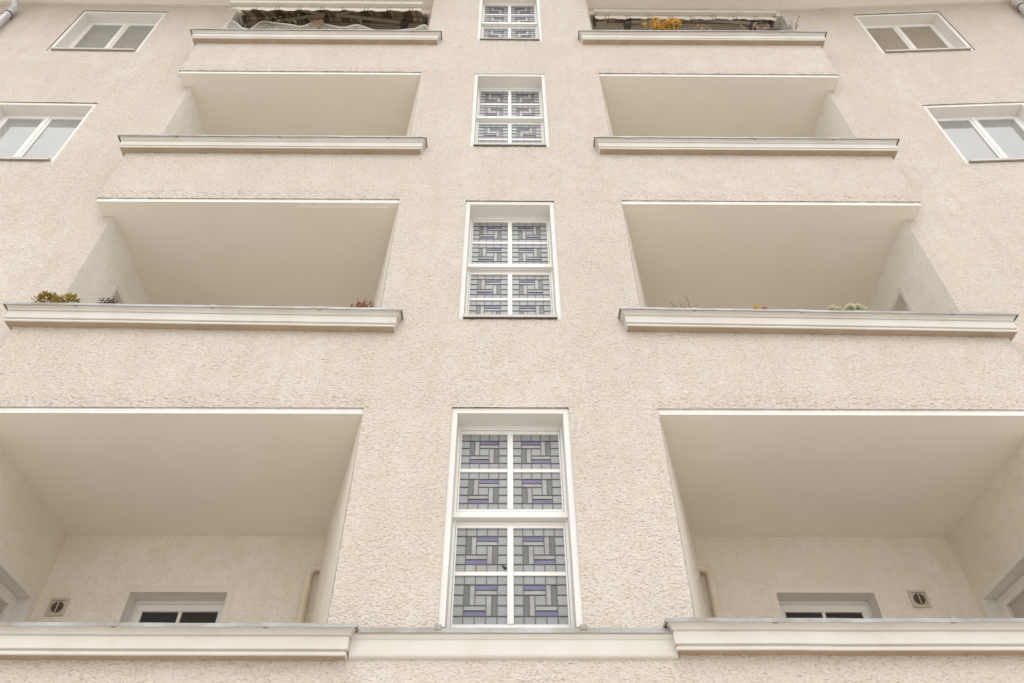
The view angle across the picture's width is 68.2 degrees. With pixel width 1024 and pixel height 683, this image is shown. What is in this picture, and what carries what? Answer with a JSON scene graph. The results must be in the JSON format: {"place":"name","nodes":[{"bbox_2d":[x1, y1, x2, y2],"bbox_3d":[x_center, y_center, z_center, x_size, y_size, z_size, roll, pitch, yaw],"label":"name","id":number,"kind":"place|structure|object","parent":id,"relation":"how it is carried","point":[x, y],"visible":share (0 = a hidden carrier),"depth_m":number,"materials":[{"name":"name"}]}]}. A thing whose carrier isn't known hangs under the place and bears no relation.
{"place":"outdoors","nodes":[
{"label":"outdoors","id":0,"kind":"place"},
{"bbox_2d":[0,0,1023,682],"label":"apartment building","id":1,"kind":"structure","parent":0,"point":[522,420],"depth_m":7.02,"materials":[{"name":"paint"}]},
{"bbox_2d":[0,555,36,621],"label":"side window","id":2,"kind":"structure","parent":1,"relation":"in","point":[17,599],"depth_m":6.63,"materials":[{"name":"white paint"}]},
{"bbox_2d":[0,102,96,161],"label":"casement window","id":3,"kind":"structure","parent":1,"relation":"in","point":[28,131],"depth_m":9.59,"materials":[{"name":"white paint"}]},
{"bbox_2d":[31,290,79,302],"bbox_3d":[-4.191,-0.324,6.914,0.431,0.343,0.200,0,-44,0],"label":"balcony shrub","id":4,"kind":"object","parent":1,"relation":"on","point":[53,298],"visible":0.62,"depth_m":6.93,"materials":[{"name":"green plant"}]},
{"bbox_2d":[47,11,166,51],"bbox_3d":[-5.963,-4.540,11.269,1.293,1.391,0.268,0,-44,0],"label":"casement window","id":5,"kind":"structure","parent":1,"relation":"in","point":[92,30],"depth_m":11.49,"materials":[{"name":"white paint"}]},
{"bbox_2d":[99,298,117,303],"bbox_3d":[-3.727,-0.293,6.887,0.246,0.259,0.140,0,-44,0],"label":"dark plant","id":6,"kind":"object","parent":1,"relation":"on","point":[110,300],"visible":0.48,"depth_m":6.94,"materials":[{"name":"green plant"}]},
{"bbox_2d":[106,283,126,303],"bbox_3d":[-4.383,0.468,7.734,0.229,2.202,0.910,0,-44,0],"label":"side window","id":7,"kind":"structure","parent":1,"relation":"in","point":[116,294],"depth_m":8.25,"materials":[{"name":"white paint"}]},
{"bbox_2d":[112,585,235,622],"bbox_3d":[-3.052,3.082,6.325,1.018,2.099,0.224,0,-44,0],"label":"balcony door","id":8,"kind":"structure","parent":1,"relation":"in","point":[137,603],"depth_m":6.96,"materials":[{"name":"white paint"}]},
{"bbox_2d":[243,12,365,29],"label":"green box plants","id":9,"kind":"object","parent":1,"relation":"on","point":[298,23],"visible":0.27,"depth_m":11.54,"materials":[{"name":"green plant"}]},
{"bbox_2d":[309,16,323,28],"bbox_3d":[-2.900,-4.545,11.018,0.225,0.912,0.140,0,-44,0],"label":"dried flower","id":10,"kind":"object","parent":1,"relation":"on","point":[320,20],"visible":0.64,"depth_m":11.19,"materials":[{"name":"brown plant"}]},
{"bbox_2d":[223,20,427,29],"bbox_3d":[-2.728,-4.505,11.021,3.000,0.826,0.062,0,-44,0],"label":"bird net","id":11,"kind":"object","parent":1,"relation":"on","point":[289,27],"visible":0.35,"depth_m":11.14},
{"bbox_2d":[229,0,426,28],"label":"awning","id":12,"kind":"object","parent":1,"relation":"attached to","point":[371,13],"visible":0.98,"depth_m":11.48,"materials":[{"name":"fabric"}]},
{"bbox_2d":[351,298,373,307],"bbox_3d":[-1.394,-0.271,6.892,0.273,0.310,0.140,0,-44,0],"label":"rust plant","id":13,"kind":"object","parent":1,"relation":"on","point":[363,304],"visible":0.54,"depth_m":6.92,"materials":[{"name":"brown plant"}]},
{"bbox_2d":[458,201,561,319],"bbox_3d":[-0.020,-0.772,7.421,0.943,1.806,0.247,0,-44,0],"label":"stained glass window","id":14,"kind":"structure","parent":1,"relation":"in","point":[510,266],"depth_m":7.47,"materials":[{"name":"grey glass"}]},
{"bbox_2d":[470,74,549,146],"bbox_3d":[-0.028,-2.820,9.406,0.943,1.806,0.247,0,-44,0],"label":"stained glass window","id":15,"kind":"structure","parent":1,"relation":"in","point":[509,110],"depth_m":9.61,"materials":[{"name":"white glass"}]},
{"bbox_2d":[477,0,542,40],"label":"stained glass window","id":16,"kind":"structure","parent":1,"relation":"in","point":[518,20],"depth_m":11.39,"materials":[{"name":"white glass"}]},
{"bbox_2d":[437,408,583,627],"bbox_3d":[-0.012,1.244,5.494,0.943,1.786,0.209,0,-44,0],"label":"stained glass window","id":17,"kind":"structure","parent":1,"relation":"in","point":[510,550],"depth_m":5.49,"materials":[{"name":"grey glass"}]},
{"bbox_2d":[641,16,681,29],"bbox_3d":[2.213,-4.515,11.025,0.605,0.767,0.332,0,-44,0],"label":"orange chrysanthemum","id":18,"kind":"object","parent":1,"relation":"on","point":[668,24],"visible":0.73,"depth_m":11.13,"materials":[{"name":"plant"}]},
{"bbox_2d":[593,9,776,30],"bbox_3d":[2.659,-4.970,11.666,2.812,0.330,0.228,0,-44,0],"label":"awning","id":19,"kind":"object","parent":1,"relation":"attached to","point":[626,19],"visible":0.98,"depth_m":11.62,"materials":[{"name":"fabric"}]},
{"bbox_2d":[693,25,711,29],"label":"bent stalks","id":20,"kind":"object","parent":1,"relation":"on","point":[702,27],"visible":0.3,"depth_m":11.16,"materials":[{"name":"plant"}]},
{"bbox_2d":[740,22,765,30],"bbox_3d":[3.578,-4.491,11.040,0.395,0.745,0.140,0,-44,0],"label":"withered flower","id":21,"kind":"object","parent":1,"relation":"on","point":[755,26],"visible":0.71,"depth_m":11.20,"materials":[{"name":"brown plant"}]},
{"bbox_2d":[751,305,767,308],"bbox_3d":[2.290,-0.236,6.901,0.260,0.261,0.140,0,-44,0],"label":"potted flower","id":22,"kind":"object","parent":1,"relation":"on","point":[757,307],"visible":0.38,"depth_m":6.95,"materials":[{"name":"orange plant"}]},
{"bbox_2d":[784,16,799,30],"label":"dark twigs","id":23,"kind":"object","parent":1,"relation":"on","point":[791,25],"visible":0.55,"depth_m":11.21,"materials":[{"name":"plant"}]},
{"bbox_2d":[768,586,889,618],"bbox_3d":[2.891,3.103,6.371,1.034,2.099,0.224,0,-44,0],"label":"balcony door","id":24,"kind":"structure","parent":1,"relation":"in","point":[862,602],"depth_m":7.01,"materials":[{"name":"white paint"}]},
{"bbox_2d":[826,303,867,310],"bbox_3d":[3.070,-0.235,6.908,0.440,0.285,0.141,0,-44,0],"label":"pale hydrangea","id":25,"kind":"object","parent":1,"relation":"on","point":[849,306],"visible":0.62,"depth_m":6.93,"materials":[{"name":"plant"}]},
{"bbox_2d":[888,286,913,310],"bbox_3d":[4.343,0.500,7.803,0.229,2.202,0.910,0,-44,0],"label":"side window","id":26,"kind":"structure","parent":1,"relation":"in","point":[900,302],"depth_m":8.34,"materials":[{"name":"white paint"}]},
{"bbox_2d":[854,12,973,52],"bbox_3d":[5.952,-4.541,11.320,1.318,1.344,0.257,-2,-44,1],"label":"casement window","id":27,"kind":"structure","parent":1,"relation":"in","point":[908,32],"depth_m":11.54,"materials":[{"name":"white paint"}]},
{"bbox_2d":[923,102,1023,162],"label":"casement window","id":28,"kind":"structure","parent":1,"relation":"in","point":[991,132],"depth_m":9.63,"materials":[{"name":"white paint"}]},
{"bbox_2d":[978,547,1023,617],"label":"side window","id":29,"kind":"structure","parent":1,"relation":"in","point":[1003,597],"depth_m":6.64,"materials":[{"name":"white paint"}]}
]}

